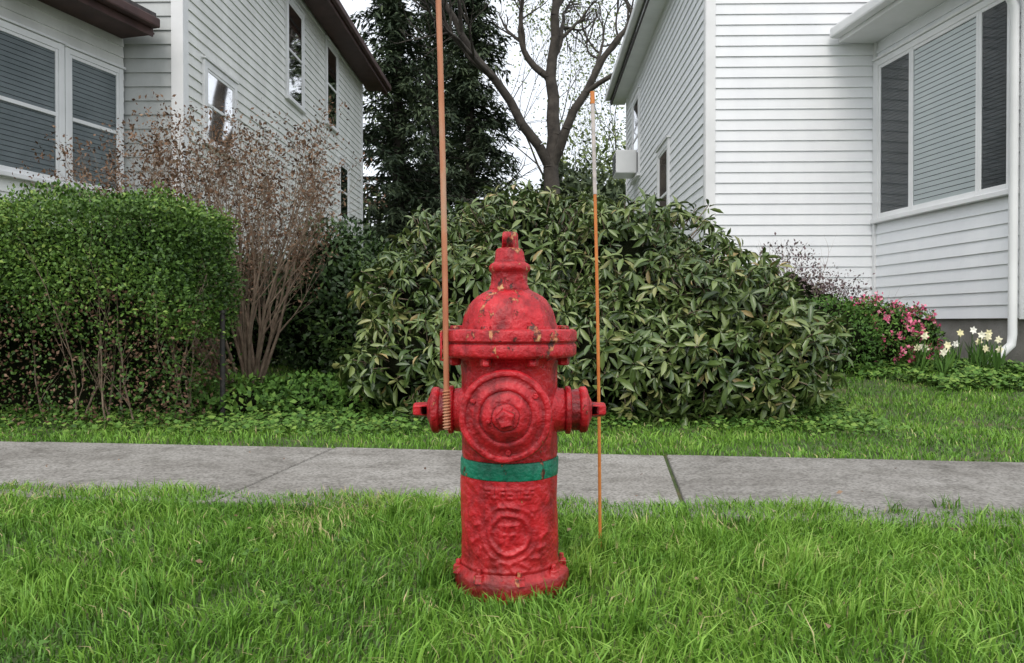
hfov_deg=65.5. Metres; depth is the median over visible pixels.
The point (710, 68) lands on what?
corner board front
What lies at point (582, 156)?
background leafy tree
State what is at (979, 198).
picture window sill
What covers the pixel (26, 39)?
porch window sash
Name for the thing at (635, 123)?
side window glass
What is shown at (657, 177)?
side window casing
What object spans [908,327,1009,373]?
daffodils
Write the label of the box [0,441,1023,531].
sidewalk
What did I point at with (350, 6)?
sky
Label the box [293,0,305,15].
window head cap
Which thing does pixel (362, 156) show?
corner board back
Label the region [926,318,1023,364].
house foundation
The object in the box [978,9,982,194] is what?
picture window sash
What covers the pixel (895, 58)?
picture window sash
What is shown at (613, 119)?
bare tree
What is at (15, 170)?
porch window sash
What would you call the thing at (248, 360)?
bare twiggy shrub
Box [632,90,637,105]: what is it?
side window casing head
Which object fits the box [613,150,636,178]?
air conditioner
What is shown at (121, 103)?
porch window casing
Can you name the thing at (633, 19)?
gutter
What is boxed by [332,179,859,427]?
rhododendron bush
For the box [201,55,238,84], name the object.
window head cap
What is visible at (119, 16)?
porch fascia
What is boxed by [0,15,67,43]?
porch window head cap
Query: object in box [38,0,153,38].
porch soffit
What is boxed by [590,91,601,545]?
reflector stake
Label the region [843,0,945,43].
wing soffit
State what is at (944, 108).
picture window backing
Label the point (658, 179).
side window sash
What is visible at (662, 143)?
side window head cap
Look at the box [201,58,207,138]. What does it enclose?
window trim
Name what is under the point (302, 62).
sash window
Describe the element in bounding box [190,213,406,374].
dark evergreen shrub
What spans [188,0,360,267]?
side siding
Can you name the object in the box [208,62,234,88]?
casing head window
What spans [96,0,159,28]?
porch gutter
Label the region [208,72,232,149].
window glass
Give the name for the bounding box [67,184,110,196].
porch window sill
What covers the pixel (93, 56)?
porch window head cap
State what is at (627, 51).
fascia
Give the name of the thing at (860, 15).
wing gutter
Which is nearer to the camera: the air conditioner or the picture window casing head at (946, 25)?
the picture window casing head at (946, 25)
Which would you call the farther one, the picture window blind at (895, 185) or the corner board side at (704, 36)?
the corner board side at (704, 36)
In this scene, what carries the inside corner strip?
attached to the wing
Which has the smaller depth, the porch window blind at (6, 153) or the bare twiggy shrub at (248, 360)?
the bare twiggy shrub at (248, 360)
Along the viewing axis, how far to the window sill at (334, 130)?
15.71 m
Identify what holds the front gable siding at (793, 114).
attached to the wing
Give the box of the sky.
[340,0,634,225]
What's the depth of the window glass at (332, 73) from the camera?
15.74 m
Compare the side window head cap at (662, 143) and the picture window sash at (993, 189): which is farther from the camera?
the side window head cap at (662, 143)
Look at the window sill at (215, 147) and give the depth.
9.83 m
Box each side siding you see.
[0,0,124,226]
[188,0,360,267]
[627,0,703,244]
[876,0,1020,318]
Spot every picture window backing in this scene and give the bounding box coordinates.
[881,55,908,209]
[914,17,975,200]
[982,3,1006,185]
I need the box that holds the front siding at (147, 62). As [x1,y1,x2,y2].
[123,0,171,225]
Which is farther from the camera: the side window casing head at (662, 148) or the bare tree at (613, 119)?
the bare tree at (613, 119)
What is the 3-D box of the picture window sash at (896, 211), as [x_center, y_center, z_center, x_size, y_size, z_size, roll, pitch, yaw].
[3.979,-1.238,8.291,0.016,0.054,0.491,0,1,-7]
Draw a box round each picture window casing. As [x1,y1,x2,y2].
[874,60,878,218]
[1008,0,1018,183]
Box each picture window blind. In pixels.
[881,53,908,212]
[913,18,975,204]
[982,1,1006,188]
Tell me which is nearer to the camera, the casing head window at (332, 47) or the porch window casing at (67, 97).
the porch window casing at (67, 97)
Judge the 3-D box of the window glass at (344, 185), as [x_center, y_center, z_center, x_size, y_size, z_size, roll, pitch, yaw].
[-3.523,-2.911,16.716,0.019,1.030,0.630,0,1,0]
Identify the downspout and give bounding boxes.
[987,0,1019,364]
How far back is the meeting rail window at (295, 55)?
13.26 m
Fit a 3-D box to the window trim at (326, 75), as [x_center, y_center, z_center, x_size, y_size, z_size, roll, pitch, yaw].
[-3.566,-4.831,15.301,0.047,1.610,0.091,0,1,0]
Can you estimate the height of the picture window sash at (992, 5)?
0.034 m
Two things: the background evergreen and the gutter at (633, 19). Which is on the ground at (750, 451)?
the background evergreen
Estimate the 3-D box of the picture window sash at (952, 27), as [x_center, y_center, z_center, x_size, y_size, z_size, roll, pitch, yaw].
[4.073,-2.824,7.517,0.016,0.034,0.895,0,1,-7]
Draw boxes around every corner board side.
[184,0,188,202]
[703,0,705,245]
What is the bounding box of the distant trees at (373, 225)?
[363,180,615,248]
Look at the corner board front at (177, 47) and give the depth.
9.04 m
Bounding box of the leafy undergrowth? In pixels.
[189,366,403,417]
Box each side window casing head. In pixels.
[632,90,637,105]
[658,140,666,156]
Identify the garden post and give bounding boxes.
[219,310,225,417]
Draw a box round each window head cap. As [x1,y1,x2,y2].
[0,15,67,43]
[63,44,125,69]
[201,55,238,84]
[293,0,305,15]
[324,36,339,53]
[655,135,669,152]
[872,0,982,61]
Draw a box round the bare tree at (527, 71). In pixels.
[359,0,625,172]
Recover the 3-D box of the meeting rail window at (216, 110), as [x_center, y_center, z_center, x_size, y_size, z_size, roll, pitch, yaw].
[-3.702,-2.775,10.129,0.044,0.040,0.810,0,1,0]
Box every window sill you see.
[0,170,68,185]
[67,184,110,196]
[202,139,239,160]
[285,95,306,113]
[325,121,340,134]
[630,173,640,184]
[870,188,1018,223]
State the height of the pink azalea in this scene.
0.694 m
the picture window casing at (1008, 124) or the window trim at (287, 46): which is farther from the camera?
the window trim at (287, 46)
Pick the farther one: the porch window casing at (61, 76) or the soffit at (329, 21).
the soffit at (329, 21)
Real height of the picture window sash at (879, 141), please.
1.640 m
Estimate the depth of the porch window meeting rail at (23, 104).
7.80 m
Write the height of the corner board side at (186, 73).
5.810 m
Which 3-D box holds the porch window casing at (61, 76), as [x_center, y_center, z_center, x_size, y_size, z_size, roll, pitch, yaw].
[-4.649,-2.244,8.201,0.045,1.430,0.070,0,1,16]
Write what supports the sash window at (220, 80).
attached to the window
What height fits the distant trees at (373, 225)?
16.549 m
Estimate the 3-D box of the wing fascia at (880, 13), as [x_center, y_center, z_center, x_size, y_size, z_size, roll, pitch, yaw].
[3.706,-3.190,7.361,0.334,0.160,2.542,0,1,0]
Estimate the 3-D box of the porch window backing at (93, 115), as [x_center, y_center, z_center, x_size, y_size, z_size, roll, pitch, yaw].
[-4.528,-2.219,8.630,0.173,1.330,0.585,0,1,0]
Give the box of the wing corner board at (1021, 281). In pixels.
[1019,0,1023,318]
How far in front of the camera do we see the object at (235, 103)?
10.62 m
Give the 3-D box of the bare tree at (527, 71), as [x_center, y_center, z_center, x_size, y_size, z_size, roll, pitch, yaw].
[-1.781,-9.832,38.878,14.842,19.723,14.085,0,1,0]
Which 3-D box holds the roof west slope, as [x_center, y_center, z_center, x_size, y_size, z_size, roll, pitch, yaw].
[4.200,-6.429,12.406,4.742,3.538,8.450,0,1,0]
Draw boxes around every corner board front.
[171,0,184,201]
[705,0,715,255]
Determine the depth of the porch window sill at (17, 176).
7.75 m
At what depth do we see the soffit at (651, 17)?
13.11 m
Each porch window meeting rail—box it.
[0,95,55,115]
[72,117,116,133]
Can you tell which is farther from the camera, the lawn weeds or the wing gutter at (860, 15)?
the wing gutter at (860, 15)
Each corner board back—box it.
[361,82,362,247]
[626,98,627,205]
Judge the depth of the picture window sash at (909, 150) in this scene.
8.02 m
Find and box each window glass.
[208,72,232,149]
[289,4,301,105]
[328,47,336,128]
[341,166,347,218]
[633,99,637,177]
[659,150,666,209]
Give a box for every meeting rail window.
[208,103,233,122]
[289,47,301,63]
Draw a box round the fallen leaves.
[33,412,1010,627]
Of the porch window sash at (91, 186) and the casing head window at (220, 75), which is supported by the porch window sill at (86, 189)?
the porch window sash at (91, 186)
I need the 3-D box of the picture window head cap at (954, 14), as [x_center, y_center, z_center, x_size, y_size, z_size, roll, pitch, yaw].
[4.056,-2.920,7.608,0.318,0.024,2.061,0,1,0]
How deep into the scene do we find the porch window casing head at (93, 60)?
8.60 m
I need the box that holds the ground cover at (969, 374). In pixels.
[0,356,1023,442]
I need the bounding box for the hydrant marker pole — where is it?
[436,0,450,429]
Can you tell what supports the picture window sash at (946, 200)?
on the picture window sill at (979, 198)
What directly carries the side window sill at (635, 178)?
attached to the side siding at (668, 80)
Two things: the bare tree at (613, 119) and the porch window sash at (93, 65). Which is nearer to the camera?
the porch window sash at (93, 65)
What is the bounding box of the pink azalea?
[848,291,946,366]
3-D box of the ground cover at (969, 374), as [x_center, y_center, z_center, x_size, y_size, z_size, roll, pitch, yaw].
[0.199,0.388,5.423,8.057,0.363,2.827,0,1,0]
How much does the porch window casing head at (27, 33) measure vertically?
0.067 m
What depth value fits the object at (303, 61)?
13.74 m
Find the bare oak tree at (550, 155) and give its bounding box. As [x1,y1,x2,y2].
[363,0,633,234]
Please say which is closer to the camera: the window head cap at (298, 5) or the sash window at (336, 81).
the window head cap at (298, 5)
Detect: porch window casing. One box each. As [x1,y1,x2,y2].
[58,43,64,182]
[64,46,70,182]
[119,68,123,192]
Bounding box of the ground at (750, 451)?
[0,351,1023,662]
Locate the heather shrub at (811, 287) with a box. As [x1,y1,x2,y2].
[757,232,914,308]
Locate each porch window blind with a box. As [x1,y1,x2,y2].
[0,31,54,175]
[72,59,115,188]
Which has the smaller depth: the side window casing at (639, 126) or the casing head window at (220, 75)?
the casing head window at (220, 75)
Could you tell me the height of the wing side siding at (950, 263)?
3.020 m
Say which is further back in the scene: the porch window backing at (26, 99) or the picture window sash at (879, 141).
the picture window sash at (879, 141)
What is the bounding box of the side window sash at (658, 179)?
[658,157,658,204]
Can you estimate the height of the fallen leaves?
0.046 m
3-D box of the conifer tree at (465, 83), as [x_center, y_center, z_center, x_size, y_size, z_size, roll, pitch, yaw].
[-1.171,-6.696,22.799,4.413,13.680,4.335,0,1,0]
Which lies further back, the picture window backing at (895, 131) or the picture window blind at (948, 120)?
the picture window backing at (895, 131)
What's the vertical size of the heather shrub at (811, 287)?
1.210 m
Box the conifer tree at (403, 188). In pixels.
[350,0,473,253]
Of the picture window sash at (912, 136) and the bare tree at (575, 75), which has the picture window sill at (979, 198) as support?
the picture window sash at (912, 136)
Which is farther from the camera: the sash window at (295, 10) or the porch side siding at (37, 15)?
the sash window at (295, 10)
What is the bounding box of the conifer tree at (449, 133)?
[374,0,500,254]
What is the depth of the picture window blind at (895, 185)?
8.28 m
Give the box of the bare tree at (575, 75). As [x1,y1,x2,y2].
[478,0,634,181]
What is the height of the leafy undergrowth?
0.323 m
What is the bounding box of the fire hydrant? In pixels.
[413,231,605,604]
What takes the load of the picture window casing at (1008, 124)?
attached to the wing
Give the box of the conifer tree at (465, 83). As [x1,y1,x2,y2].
[409,0,526,217]
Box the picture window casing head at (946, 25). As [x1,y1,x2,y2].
[878,0,996,65]
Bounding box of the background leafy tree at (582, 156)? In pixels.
[499,120,625,198]
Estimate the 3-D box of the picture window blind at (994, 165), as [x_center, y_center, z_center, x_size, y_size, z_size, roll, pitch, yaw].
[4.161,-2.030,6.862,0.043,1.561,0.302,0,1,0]
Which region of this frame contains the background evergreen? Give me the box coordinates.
[493,154,625,240]
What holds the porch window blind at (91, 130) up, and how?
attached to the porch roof
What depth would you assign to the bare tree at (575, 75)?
32.74 m
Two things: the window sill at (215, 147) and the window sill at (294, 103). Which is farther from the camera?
the window sill at (294, 103)
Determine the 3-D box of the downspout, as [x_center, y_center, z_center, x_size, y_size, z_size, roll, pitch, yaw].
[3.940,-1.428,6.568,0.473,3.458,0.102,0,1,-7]
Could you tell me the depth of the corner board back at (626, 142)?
16.12 m
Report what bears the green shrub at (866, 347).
on the ground at (750, 451)
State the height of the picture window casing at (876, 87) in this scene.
1.705 m
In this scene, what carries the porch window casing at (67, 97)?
attached to the porch roof
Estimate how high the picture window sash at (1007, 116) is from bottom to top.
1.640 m
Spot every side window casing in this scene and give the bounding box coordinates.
[631,106,632,180]
[638,88,640,172]
[657,152,657,203]
[666,138,670,204]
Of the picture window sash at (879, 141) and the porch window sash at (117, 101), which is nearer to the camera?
the picture window sash at (879, 141)
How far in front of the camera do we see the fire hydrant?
1.77 m
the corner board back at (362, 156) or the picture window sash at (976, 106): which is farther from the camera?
the corner board back at (362, 156)
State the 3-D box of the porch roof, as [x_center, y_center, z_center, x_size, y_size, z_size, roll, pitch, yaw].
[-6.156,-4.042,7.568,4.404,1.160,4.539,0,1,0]
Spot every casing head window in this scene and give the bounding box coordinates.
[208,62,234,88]
[289,0,302,17]
[328,40,336,55]
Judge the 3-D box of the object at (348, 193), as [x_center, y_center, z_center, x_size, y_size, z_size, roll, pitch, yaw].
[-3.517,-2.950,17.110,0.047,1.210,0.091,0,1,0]
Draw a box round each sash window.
[208,69,232,90]
[233,89,233,147]
[289,1,301,19]
[302,18,302,107]
[336,58,336,105]
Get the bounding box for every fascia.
[76,0,152,36]
[327,0,387,93]
[610,1,645,102]
[839,0,905,42]
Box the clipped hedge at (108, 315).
[0,178,248,427]
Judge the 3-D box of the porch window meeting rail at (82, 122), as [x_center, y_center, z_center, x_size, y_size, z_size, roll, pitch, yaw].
[-4.517,-2.224,8.627,0.192,0.040,0.589,0,1,0]
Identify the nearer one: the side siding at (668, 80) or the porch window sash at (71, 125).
the porch window sash at (71, 125)
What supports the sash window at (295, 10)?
attached to the window
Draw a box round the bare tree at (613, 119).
[503,1,626,196]
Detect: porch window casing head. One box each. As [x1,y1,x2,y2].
[0,19,58,48]
[70,49,118,72]
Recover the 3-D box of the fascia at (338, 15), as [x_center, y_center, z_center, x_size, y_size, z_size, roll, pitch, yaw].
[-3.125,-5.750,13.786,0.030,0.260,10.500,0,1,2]
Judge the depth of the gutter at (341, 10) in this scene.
15.71 m
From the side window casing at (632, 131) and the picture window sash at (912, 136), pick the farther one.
the side window casing at (632, 131)
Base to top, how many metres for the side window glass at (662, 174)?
1.230 m
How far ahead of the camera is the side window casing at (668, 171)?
11.05 m
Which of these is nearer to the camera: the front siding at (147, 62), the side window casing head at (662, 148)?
the front siding at (147, 62)
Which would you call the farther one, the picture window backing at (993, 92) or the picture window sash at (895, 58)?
the picture window sash at (895, 58)
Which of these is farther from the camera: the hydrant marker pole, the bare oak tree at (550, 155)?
the bare oak tree at (550, 155)
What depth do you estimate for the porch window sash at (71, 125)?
8.32 m
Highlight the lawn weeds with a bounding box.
[0,504,941,653]
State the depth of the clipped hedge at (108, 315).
4.62 m
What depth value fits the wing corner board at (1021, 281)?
6.55 m
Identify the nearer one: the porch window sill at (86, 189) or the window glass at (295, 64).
the porch window sill at (86, 189)
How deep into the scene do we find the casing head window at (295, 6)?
13.32 m
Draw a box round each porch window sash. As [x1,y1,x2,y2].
[0,27,54,51]
[0,165,55,180]
[54,49,58,180]
[70,54,72,183]
[72,55,115,75]
[73,180,111,190]
[115,73,118,191]
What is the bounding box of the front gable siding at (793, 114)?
[715,0,967,318]
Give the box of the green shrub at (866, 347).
[801,293,909,373]
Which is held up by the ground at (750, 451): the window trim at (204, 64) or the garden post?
the garden post
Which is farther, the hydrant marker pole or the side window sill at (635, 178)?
the side window sill at (635, 178)
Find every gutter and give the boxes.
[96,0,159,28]
[331,0,390,90]
[605,0,644,100]
[830,0,894,38]
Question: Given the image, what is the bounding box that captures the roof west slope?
[610,0,649,105]
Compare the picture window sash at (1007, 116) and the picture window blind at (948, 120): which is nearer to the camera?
the picture window sash at (1007, 116)
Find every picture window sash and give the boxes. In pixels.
[878,65,881,217]
[880,207,907,216]
[881,50,908,67]
[908,48,910,210]
[910,47,914,210]
[912,191,974,209]
[913,13,975,49]
[975,11,978,195]
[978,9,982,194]
[981,184,1005,194]
[982,0,1004,12]
[1006,5,1008,188]
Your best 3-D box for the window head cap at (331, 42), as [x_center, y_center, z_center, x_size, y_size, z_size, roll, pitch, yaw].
[-3.545,-5.653,15.711,0.091,0.024,0.971,0,1,0]
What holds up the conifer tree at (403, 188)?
on the ground at (750, 451)
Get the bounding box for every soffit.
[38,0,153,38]
[304,0,383,90]
[612,0,667,104]
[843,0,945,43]
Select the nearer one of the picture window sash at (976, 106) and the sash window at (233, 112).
the picture window sash at (976, 106)
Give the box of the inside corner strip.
[872,42,877,302]
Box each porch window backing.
[0,33,54,171]
[72,61,115,184]
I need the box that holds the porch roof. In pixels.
[124,0,155,16]
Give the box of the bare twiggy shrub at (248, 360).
[8,89,387,387]
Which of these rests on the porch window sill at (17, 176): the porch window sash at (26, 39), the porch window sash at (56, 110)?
the porch window sash at (56, 110)

